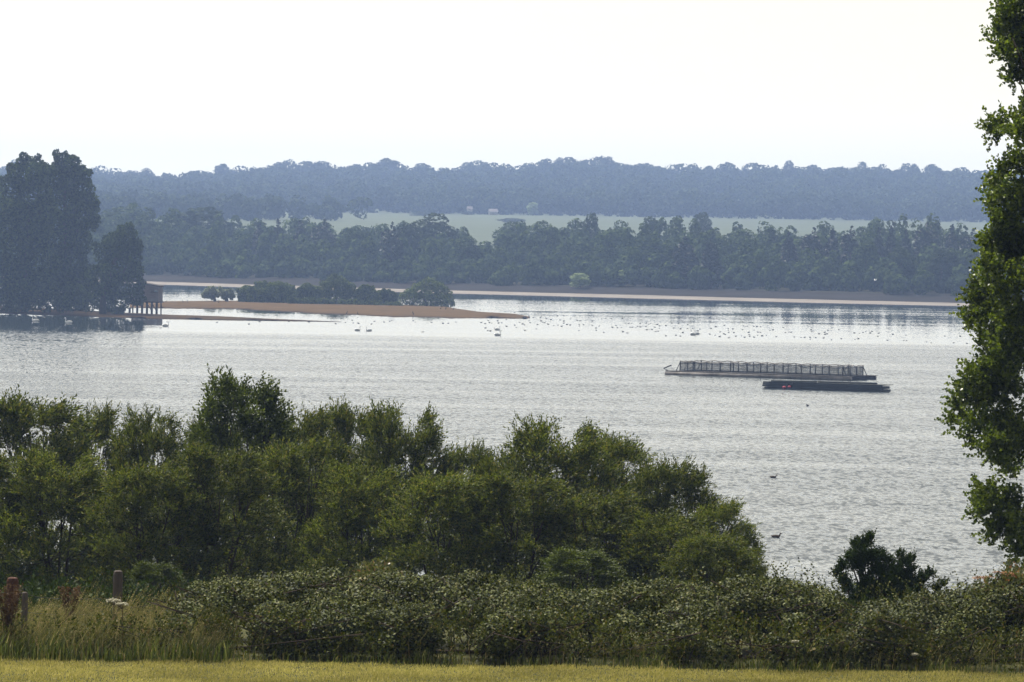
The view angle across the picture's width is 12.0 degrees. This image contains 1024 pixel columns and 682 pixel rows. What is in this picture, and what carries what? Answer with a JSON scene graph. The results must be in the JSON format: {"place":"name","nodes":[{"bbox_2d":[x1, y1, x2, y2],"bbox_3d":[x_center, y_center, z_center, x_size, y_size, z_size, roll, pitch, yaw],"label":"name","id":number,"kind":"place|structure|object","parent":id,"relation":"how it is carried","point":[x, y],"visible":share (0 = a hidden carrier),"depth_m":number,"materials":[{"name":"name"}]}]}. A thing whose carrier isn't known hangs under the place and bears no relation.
{"place":"outdoors","nodes":[
{"label":"outdoors","id":0,"kind":"place"},
{"bbox_2d":[0,579,245,659],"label":"tall dry grass","id":1,"kind":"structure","parent":0,"point":[82,609],"depth_m":72.69,"materials":[{"name":"plant"}]},
{"bbox_2d":[0,306,336,321],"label":"spit ground","id":2,"kind":"structure","parent":0,"point":[109,314],"depth_m":917.96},
{"bbox_2d":[0,152,61,311],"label":"willow tree","id":3,"kind":"object","parent":2,"relation":"on","point":[13,270],"visible":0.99,"depth_m":936.75,"materials":[{"name":"green plant"}]},
{"bbox_2d":[0,274,99,313],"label":"waterside shrub","id":4,"kind":"object","parent":2,"relation":"on","point":[29,292],"visible":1,"depth_m":930.96,"materials":[{"name":"green plant"}]},
{"bbox_2d":[31,149,101,310],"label":"willow tree","id":5,"kind":"object","parent":2,"relation":"on","point":[72,227],"visible":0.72,"depth_m":951.80,"materials":[{"name":"green plant"}]},
{"bbox_2d":[84,222,146,313],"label":"willow tree","id":6,"kind":"object","parent":2,"relation":"on","point":[116,246],"visible":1,"depth_m":926.71,"materials":[{"name":"green plant"}]},
{"bbox_2d":[131,281,163,313],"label":"bird hide","id":7,"kind":"object","parent":2,"relation":"on","point":[151,295],"visible":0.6,"depth_m":950.83},
{"bbox_2d":[129,300,528,318],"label":"sandbar","id":8,"kind":"structure","parent":0,"point":[401,311],"depth_m":1011.72,"materials":[{"name":"sand"}]},
{"bbox_2d":[201,285,220,300],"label":"osier tree","id":9,"kind":"object","parent":8,"relation":"on","point":[211,292],"visible":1,"depth_m":1065.48,"materials":[{"name":"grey plant"}]},
{"bbox_2d":[218,286,235,300],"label":"osier tree","id":10,"kind":"object","parent":8,"relation":"on","point":[225,294],"visible":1,"depth_m":1070.52,"materials":[{"name":"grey plant"}]},
{"bbox_2d":[236,285,260,301],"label":"island bush","id":11,"kind":"object","parent":8,"relation":"on","point":[242,295],"visible":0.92,"depth_m":1068.06,"materials":[{"name":"green plant"}]},
{"bbox_2d":[245,280,279,301],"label":"island bush","id":12,"kind":"object","parent":8,"relation":"on","point":[259,293],"visible":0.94,"depth_m":1065.01,"materials":[{"name":"green plant"}]},
{"bbox_2d":[266,280,297,302],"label":"island bush","id":13,"kind":"object","parent":8,"relation":"on","point":[287,291],"visible":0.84,"depth_m":1064.63,"materials":[{"name":"green plant"}]},
{"bbox_2d":[287,297,321,303],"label":"shrub","id":14,"kind":"object","parent":8,"relation":"on","point":[293,300],"visible":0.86,"depth_m":1055.03,"materials":[{"name":"green plant"}]},
{"bbox_2d":[297,282,322,298],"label":"island bush","id":15,"kind":"object","parent":8,"relation":"on","point":[308,290],"visible":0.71,"depth_m":1067.82,"materials":[{"name":"green plant"}]},
{"bbox_2d":[319,273,356,301],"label":"island bush","id":16,"kind":"object","parent":8,"relation":"on","point":[329,285],"visible":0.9,"depth_m":1067.25,"materials":[{"name":"green plant"}]},
{"bbox_2d":[320,298,361,304],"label":"shrub","id":17,"kind":"object","parent":8,"relation":"on","point":[355,301],"visible":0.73,"depth_m":1055.21,"materials":[{"name":"green plant"}]},
{"bbox_2d":[352,284,382,302],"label":"island bush","id":18,"kind":"object","parent":8,"relation":"on","point":[365,293],"visible":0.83,"depth_m":1066.56,"materials":[{"name":"green plant"}]},
{"bbox_2d":[359,300,403,305],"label":"shrub","id":19,"kind":"object","parent":8,"relation":"on","point":[370,302],"visible":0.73,"depth_m":1054.55,"materials":[{"name":"green plant"}]},
{"bbox_2d":[377,288,398,304],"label":"island bush","id":20,"kind":"object","parent":8,"relation":"on","point":[389,295],"visible":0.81,"depth_m":1070.66,"materials":[{"name":"green plant"}]},
{"bbox_2d":[398,277,454,306],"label":"round tree","id":21,"kind":"object","parent":8,"relation":"on","point":[415,297],"visible":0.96,"depth_m":1064.44,"materials":[{"name":"green plant"}]},
{"bbox_2d":[10,209,989,294],"bbox_3d":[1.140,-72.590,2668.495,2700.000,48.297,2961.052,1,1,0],"label":"hills","id":22,"kind":"structure","parent":0,"point":[480,227],"depth_m":2352.83,"materials":[{"name":"green plant"}]},
{"bbox_2d":[163,207,238,252],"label":"broadleaf tree","id":23,"kind":"object","parent":22,"relation":"on","point":[193,219],"visible":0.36,"depth_m":1546.25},
{"bbox_2d":[370,159,399,170],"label":"skyline tree","id":24,"kind":"object","parent":22,"relation":"on","point":[395,163],"visible":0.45,"depth_m":3478.02,"materials":[{"name":"plant"}]},
{"bbox_2d":[0,156,1023,222],"bbox_3d":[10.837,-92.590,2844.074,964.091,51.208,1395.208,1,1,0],"label":"ridge wood","id":25,"kind":"object","parent":22,"relation":"on","point":[321,191],"visible":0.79,"depth_m":2853.38,"materials":[{"name":"green plant"}]},
{"bbox_2d":[690,212,712,240],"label":"broadleaf tree","id":26,"kind":"object","parent":22,"relation":"on","point":[703,225],"visible":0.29,"depth_m":1620.12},
{"bbox_2d":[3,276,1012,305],"bbox_3d":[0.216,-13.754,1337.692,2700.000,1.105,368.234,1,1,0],"label":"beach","id":27,"kind":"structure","parent":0,"point":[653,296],"depth_m":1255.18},
{"bbox_2d":[0,281,1023,630],"bbox_3d":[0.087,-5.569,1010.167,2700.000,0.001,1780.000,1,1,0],"label":"water","id":28,"kind":"structure","parent":0,"point":[894,465],"depth_m":574.38,"materials":[{"name":"grey liquid"}]},
{"bbox_2d":[664,360,877,380],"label":"fish cage","id":29,"kind":"object","parent":28,"relation":"on","point":[691,368],"visible":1,"depth_m":616.53,"materials":[{"name":"metal"}]},
{"bbox_2d":[762,380,890,391],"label":"pontoon","id":30,"kind":"object","parent":28,"relation":"on","point":[835,386],"visible":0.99,"depth_m":570.91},
{"bbox_2d":[0,608,1023,675],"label":"rough green grass","id":31,"kind":"structure","parent":0,"point":[193,653],"depth_m":71.65,"materials":[{"name":"plant"}]},
{"bbox_2d":[0,616,1023,681],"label":"field","id":32,"kind":"structure","parent":0,"point":[466,656],"depth_m":72.02,"materials":[{"name":"plant"}]},
{"bbox_2d":[0,583,22,644],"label":"dock plant","id":33,"kind":"object","parent":32,"relation":"on","point":[7,618],"visible":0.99,"depth_m":72.09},
{"bbox_2d":[6,577,18,620],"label":"fence post","id":34,"kind":"object","parent":32,"relation":"on","point":[13,580],"visible":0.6,"depth_m":74.54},
{"bbox_2d":[21,592,27,635],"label":"fence post","id":35,"kind":"object","parent":32,"relation":"on","point":[24,605],"visible":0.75,"depth_m":72.88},
{"bbox_2d":[0,449,61,590],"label":"willow bush","id":36,"kind":"object","parent":32,"relation":"on","point":[5,462],"visible":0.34,"depth_m":111.79,"materials":[{"name":"green plant"}]},
{"bbox_2d":[0,443,135,613],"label":"willow bush","id":37,"kind":"object","parent":32,"relation":"on","point":[38,466],"visible":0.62,"depth_m":110.52,"materials":[{"name":"green plant"}]},
{"bbox_2d":[58,585,81,621],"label":"dock plant","id":38,"kind":"object","parent":32,"relation":"on","point":[74,595],"visible":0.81,"depth_m":73.48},
{"bbox_2d":[0,384,139,589],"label":"willow tree","id":39,"kind":"object","parent":32,"relation":"on","point":[17,415],"visible":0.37,"depth_m":127.55,"materials":[{"name":"green plant"}]},
{"bbox_2d":[45,397,139,605],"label":"willow tree","id":40,"kind":"object","parent":32,"relation":"on","point":[107,418],"visible":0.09,"depth_m":131.78,"materials":[{"name":"green plant"}]},
{"bbox_2d":[112,570,122,615],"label":"fence post","id":41,"kind":"object","parent":32,"relation":"on","point":[117,580],"visible":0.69,"depth_m":76.06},
{"bbox_2d":[85,401,201,602],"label":"willow tree","id":42,"kind":"object","parent":32,"relation":"on","point":[145,439],"visible":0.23,"depth_m":123.86,"materials":[{"name":"green plant"}]},
{"bbox_2d":[64,455,232,609],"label":"willow bush","id":43,"kind":"object","parent":32,"relation":"on","point":[169,483],"visible":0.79,"depth_m":108.64,"materials":[{"name":"green plant"}]},
{"bbox_2d":[122,558,191,608],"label":"willow bush","id":44,"kind":"object","parent":32,"relation":"on","point":[140,573],"visible":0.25,"depth_m":97.99,"materials":[{"name":"green plant"}]},
{"bbox_2d":[165,408,250,574],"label":"willow tree","id":45,"kind":"object","parent":32,"relation":"on","point":[190,429],"visible":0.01,"depth_m":130.07,"materials":[{"name":"green plant"}]},
{"bbox_2d":[132,436,306,594],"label":"willow bush","id":46,"kind":"object","parent":32,"relation":"on","point":[197,459],"visible":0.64,"depth_m":109.77,"materials":[{"name":"green plant"}]},
{"bbox_2d":[112,554,333,657],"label":"bramble bush","id":47,"kind":"object","parent":32,"relation":"on","point":[238,591],"visible":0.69,"depth_m":73.43,"materials":[{"name":"green plant"}]},
{"bbox_2d":[163,363,319,587],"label":"willow tree","id":48,"kind":"object","parent":32,"relation":"on","point":[261,429],"visible":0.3,"depth_m":121.71,"materials":[{"name":"green plant"}]},
{"bbox_2d":[219,430,360,587],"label":"willow bush","id":49,"kind":"object","parent":32,"relation":"on","point":[289,458],"visible":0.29,"depth_m":113.57,"materials":[{"name":"green plant"}]},
{"bbox_2d":[241,401,364,569],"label":"willow tree","id":50,"kind":"object","parent":32,"relation":"on","point":[314,423],"visible":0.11,"depth_m":125.77,"materials":[{"name":"green plant"}]},
{"bbox_2d":[226,548,450,661],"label":"bramble bush","id":51,"kind":"object","parent":32,"relation":"on","point":[343,606],"visible":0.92,"depth_m":72.82,"materials":[{"name":"green plant"}]},
{"bbox_2d":[305,393,418,573],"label":"willow tree","id":52,"kind":"object","parent":32,"relation":"on","point":[344,420],"visible":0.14,"depth_m":131.80,"materials":[{"name":"green plant"}]},
{"bbox_2d":[295,454,432,575],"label":"willow bush","id":53,"kind":"object","parent":32,"relation":"on","point":[343,510],"visible":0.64,"depth_m":110.67,"materials":[{"name":"green plant"}]},
{"bbox_2d":[345,556,410,641],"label":"elder bush","id":54,"kind":"object","parent":32,"relation":"on","point":[368,568],"visible":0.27,"depth_m":75.71,"materials":[{"name":"green plant"}]},
{"bbox_2d":[343,395,469,575],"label":"willow tree","id":55,"kind":"object","parent":32,"relation":"on","point":[386,426],"visible":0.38,"depth_m":123.67,"materials":[{"name":"green plant"}]},
{"bbox_2d":[363,464,527,594],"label":"willow bush","id":56,"kind":"object","parent":32,"relation":"on","point":[429,490],"visible":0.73,"depth_m":108.53,"materials":[{"name":"green plant"}]},
{"bbox_2d":[424,436,513,581],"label":"willow tree","id":57,"kind":"object","parent":32,"relation":"on","point":[473,456],"visible":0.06,"depth_m":129.80,"materials":[{"name":"green plant"}]},
{"bbox_2d":[325,548,627,661],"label":"bramble bush","id":58,"kind":"object","parent":32,"relation":"on","point":[464,586],"visible":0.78,"depth_m":73.66,"materials":[{"name":"green plant"}]},
{"bbox_2d":[451,444,544,578],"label":"willow tree","id":59,"kind":"object","parent":32,"relation":"on","point":[485,461],"visible":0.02,"depth_m":121.83,"materials":[{"name":"green plant"}]},
{"bbox_2d":[0,567,1021,630],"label":"slope undergrowth","id":60,"kind":"object","parent":32,"relation":"on","point":[37,591],"visible":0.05,"depth_m":81.60,"materials":[{"name":"green plant"}]},
{"bbox_2d":[0,600,1023,670],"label":"weeds","id":61,"kind":"object","parent":32,"relation":"on","point":[799,630],"visible":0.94,"depth_m":72.11,"materials":[{"name":"green plant"}]},
{"bbox_2d":[429,464,597,589],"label":"willow bush","id":62,"kind":"object","parent":32,"relation":"on","point":[500,487],"visible":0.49,"depth_m":108.62,"materials":[{"name":"green plant"}]},
{"bbox_2d":[486,411,637,587],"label":"willow tree","id":63,"kind":"object","parent":32,"relation":"on","point":[537,440],"visible":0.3,"depth_m":119.57,"materials":[{"name":"green plant"}]},
{"bbox_2d":[532,544,637,595],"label":"willow bush","id":64,"kind":"object","parent":32,"relation":"on","point":[601,572],"visible":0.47,"depth_m":99.91,"materials":[{"name":"green plant"}]},
{"bbox_2d":[465,562,705,661],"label":"bramble bush","id":65,"kind":"object","parent":32,"relation":"on","point":[588,602],"visible":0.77,"depth_m":73.35,"materials":[{"name":"green plant"}]},
{"bbox_2d":[515,484,676,626],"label":"willow bush","id":66,"kind":"object","parent":32,"relation":"on","point":[602,518],"visible":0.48,"depth_m":108.53,"materials":[{"name":"green plant"}]},
{"bbox_2d":[190,608,1023,672],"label":"dry grass tufts","id":67,"kind":"object","parent":32,"relation":"on","point":[550,660],"visible":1,"depth_m":72.00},
{"bbox_2d":[564,424,680,579],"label":"willow tree","id":68,"kind":"object","parent":32,"relation":"on","point":[626,450],"visible":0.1,"depth_m":123.63,"materials":[{"name":"green plant"}]},
{"bbox_2d":[591,507,737,629],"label":"willow bush","id":69,"kind":"object","parent":32,"relation":"on","point":[660,528],"visible":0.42,"depth_m":107.69,"materials":[{"name":"green plant"}]},
{"bbox_2d":[607,451,730,579],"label":"willow tree","id":70,"kind":"object","parent":32,"relation":"on","point":[664,478],"visible":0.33,"depth_m":120.66,"materials":[{"name":"green plant"}]},
{"bbox_2d":[596,558,817,667],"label":"bramble bush","id":71,"kind":"object","parent":32,"relation":"on","point":[672,599],"visible":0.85,"depth_m":74.18,"materials":[{"name":"green plant"}]},
{"bbox_2d":[652,527,768,587],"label":"willow bush","id":72,"kind":"object","parent":32,"relation":"on","point":[716,544],"visible":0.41,"depth_m":105.81,"materials":[{"name":"green plant"}]},
{"bbox_2d":[669,494,768,580],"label":"willow tree","id":73,"kind":"object","parent":32,"relation":"on","point":[725,514],"visible":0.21,"depth_m":117.91,"materials":[{"name":"green plant"}]},
{"bbox_2d":[722,542,770,579],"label":"willow tree","id":74,"kind":"object","parent":32,"relation":"on","point":[756,551],"visible":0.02,"depth_m":114.06,"materials":[{"name":"green plant"}]},
{"bbox_2d":[709,556,862,667],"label":"bramble bush","id":75,"kind":"object","parent":32,"relation":"on","point":[793,593],"visible":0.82,"depth_m":74.26,"materials":[{"name":"green plant"}]},
{"bbox_2d":[828,528,949,613],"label":"dark shrub","id":76,"kind":"object","parent":32,"relation":"on","point":[861,555],"visible":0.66,"depth_m":83.99,"materials":[{"name":"green plant"}]},
{"bbox_2d":[810,568,1010,668],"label":"bramble bush","id":77,"kind":"object","parent":32,"relation":"on","point":[926,617],"visible":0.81,"depth_m":73.03,"materials":[{"name":"green plant"}]},
{"bbox_2d":[902,562,1023,665],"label":"bramble bush","id":78,"kind":"object","parent":32,"relation":"on","point":[989,606],"visible":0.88,"depth_m":74.23,"materials":[{"name":"green plant"}]},
{"bbox_2d":[934,0,1023,568],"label":"poplar tree","id":79,"kind":"object","parent":32,"relation":"on","point":[988,380],"visible":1,"depth_m":89.87,"materials":[{"name":"green plant"}]},
{"bbox_2d":[961,558,1023,650],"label":"elder bush","id":80,"kind":"object","parent":32,"relation":"on","point":[1016,576],"visible":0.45,"depth_m":75.32,"materials":[{"name":"green plant"}]},
{"bbox_2d":[0,0,1023,176],"label":"sky","id":81,"kind":"structure","parent":0,"point":[175,87],"materials":[{"name":"white"}]},
{"bbox_2d":[144,272,967,294],"bbox_3d":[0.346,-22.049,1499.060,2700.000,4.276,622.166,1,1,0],"label":"woodland floor","id":82,"kind":"structure","parent":0,"point":[761,288],"depth_m":1278.99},
{"bbox_2d":[99,206,151,232],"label":"broadleaf tree","id":83,"kind":"object","parent":82,"relation":"on","point":[109,214],"visible":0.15,"depth_m":1586.12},
{"bbox_2d":[310,219,337,247],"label":"conifer tree","id":84,"kind":"object","parent":82,"relation":"on","point":[324,232],"visible":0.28,"depth_m":1435.44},
{"bbox_2d":[334,228,373,257],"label":"broadleaf tree","id":85,"kind":"object","parent":82,"relation":"on","point":[358,233],"visible":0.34,"depth_m":1396.36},
{"bbox_2d":[379,221,404,261],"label":"conifer tree","id":86,"kind":"object","parent":82,"relation":"on","point":[389,247],"visible":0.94,"depth_m":1337.67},
{"bbox_2d":[389,223,424,255],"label":"broadleaf tree","id":87,"kind":"object","parent":82,"relation":"on","point":[410,230],"visible":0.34,"depth_m":1392.40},
{"bbox_2d":[407,212,460,253],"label":"broadleaf tree","id":88,"kind":"object","parent":82,"relation":"on","point":[440,226],"visible":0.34,"depth_m":1415.58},
{"bbox_2d":[449,236,487,263],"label":"broadleaf tree","id":89,"kind":"object","parent":82,"relation":"on","point":[465,243],"visible":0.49,"depth_m":1349.53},
{"bbox_2d":[492,221,528,246],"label":"broadleaf tree","id":90,"kind":"object","parent":82,"relation":"on","point":[511,226],"visible":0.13,"depth_m":1512.08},
{"bbox_2d":[1,202,1023,295],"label":"woodland","id":91,"kind":"object","parent":82,"relation":"on","point":[510,260],"visible":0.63,"depth_m":1343.93,"materials":[{"name":"plant"}]},
{"bbox_2d":[527,220,562,254],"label":"broadleaf tree","id":92,"kind":"object","parent":82,"relation":"on","point":[537,233],"visible":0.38,"depth_m":1396.12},
{"bbox_2d":[580,212,600,250],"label":"broadleaf tree","id":93,"kind":"object","parent":82,"relation":"on","point":[594,227],"visible":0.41,"depth_m":1438.15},
{"bbox_2d":[597,227,638,263],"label":"broadleaf tree","id":94,"kind":"object","parent":82,"relation":"on","point":[614,232],"visible":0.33,"depth_m":1352.87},
{"bbox_2d":[619,235,672,284],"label":"broadleaf tree","id":95,"kind":"object","parent":82,"relation":"on","point":[654,246],"visible":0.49,"depth_m":1307.95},
{"bbox_2d":[637,216,658,243],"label":"broadleaf tree","id":96,"kind":"object","parent":82,"relation":"on","point":[653,222],"visible":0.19,"depth_m":1438.73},
{"bbox_2d":[671,236,700,288],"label":"conifer tree","id":97,"kind":"object","parent":82,"relation":"on","point":[680,262],"visible":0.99,"depth_m":1277.49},
{"bbox_2d":[700,237,722,288],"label":"conifer tree","id":98,"kind":"object","parent":82,"relation":"on","point":[710,259],"visible":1,"depth_m":1274.12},
{"bbox_2d":[721,228,765,257],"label":"broadleaf tree","id":99,"kind":"object","parent":82,"relation":"on","point":[737,240],"visible":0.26,"depth_m":1353.55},
{"bbox_2d":[780,232,797,287],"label":"conifer tree","id":100,"kind":"object","parent":82,"relation":"on","point":[791,250],"visible":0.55,"depth_m":1287.40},
{"bbox_2d":[800,227,826,283],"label":"conifer tree","id":101,"kind":"object","parent":82,"relation":"on","point":[813,245],"visible":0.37,"depth_m":1293.66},
{"bbox_2d":[824,228,842,265],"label":"conifer tree","id":102,"kind":"object","parent":82,"relation":"on","point":[832,240],"visible":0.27,"depth_m":1311.42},
{"bbox_2d":[840,226,858,262],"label":"conifer tree","id":103,"kind":"object","parent":82,"relation":"on","point":[852,244],"visible":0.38,"depth_m":1298.65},
{"bbox_2d":[883,225,897,261],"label":"conifer tree","id":104,"kind":"object","parent":82,"relation":"on","point":[891,239],"visible":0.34,"depth_m":1304.24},
{"bbox_2d":[880,246,916,291],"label":"broadleaf tree","id":105,"kind":"object","parent":82,"relation":"on","point":[903,258],"visible":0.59,"depth_m":1252.06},
{"bbox_2d":[900,228,912,255],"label":"conifer tree","id":106,"kind":"object","parent":82,"relation":"on","point":[905,242],"visible":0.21,"depth_m":1302.68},
{"bbox_2d":[912,221,940,263],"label":"tree","id":107,"kind":"object","parent":82,"relation":"on","point":[926,240],"visible":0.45,"depth_m":1308.99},
{"bbox_2d":[943,224,958,251],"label":"conifer tree","id":108,"kind":"object","parent":82,"relation":"on","point":[951,240],"visible":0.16,"depth_m":1317.54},
{"bbox_2d":[958,229,977,258],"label":"tree","id":109,"kind":"object","parent":82,"relation":"on","point":[965,244],"visible":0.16,"depth_m":1305.02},
{"bbox_2d":[97,274,1023,302],"bbox_3d":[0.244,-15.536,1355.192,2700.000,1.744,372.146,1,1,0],"label":"bank","id":110,"kind":"structure","parent":0,"point":[678,292],"depth_m":1273.30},
{"bbox_2d":[569,273,590,287],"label":"pale bush","id":111,"kind":"object","parent":110,"relation":"on","point":[581,280],"visible":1,"depth_m":1283.10,"materials":[{"name":"green plant"}]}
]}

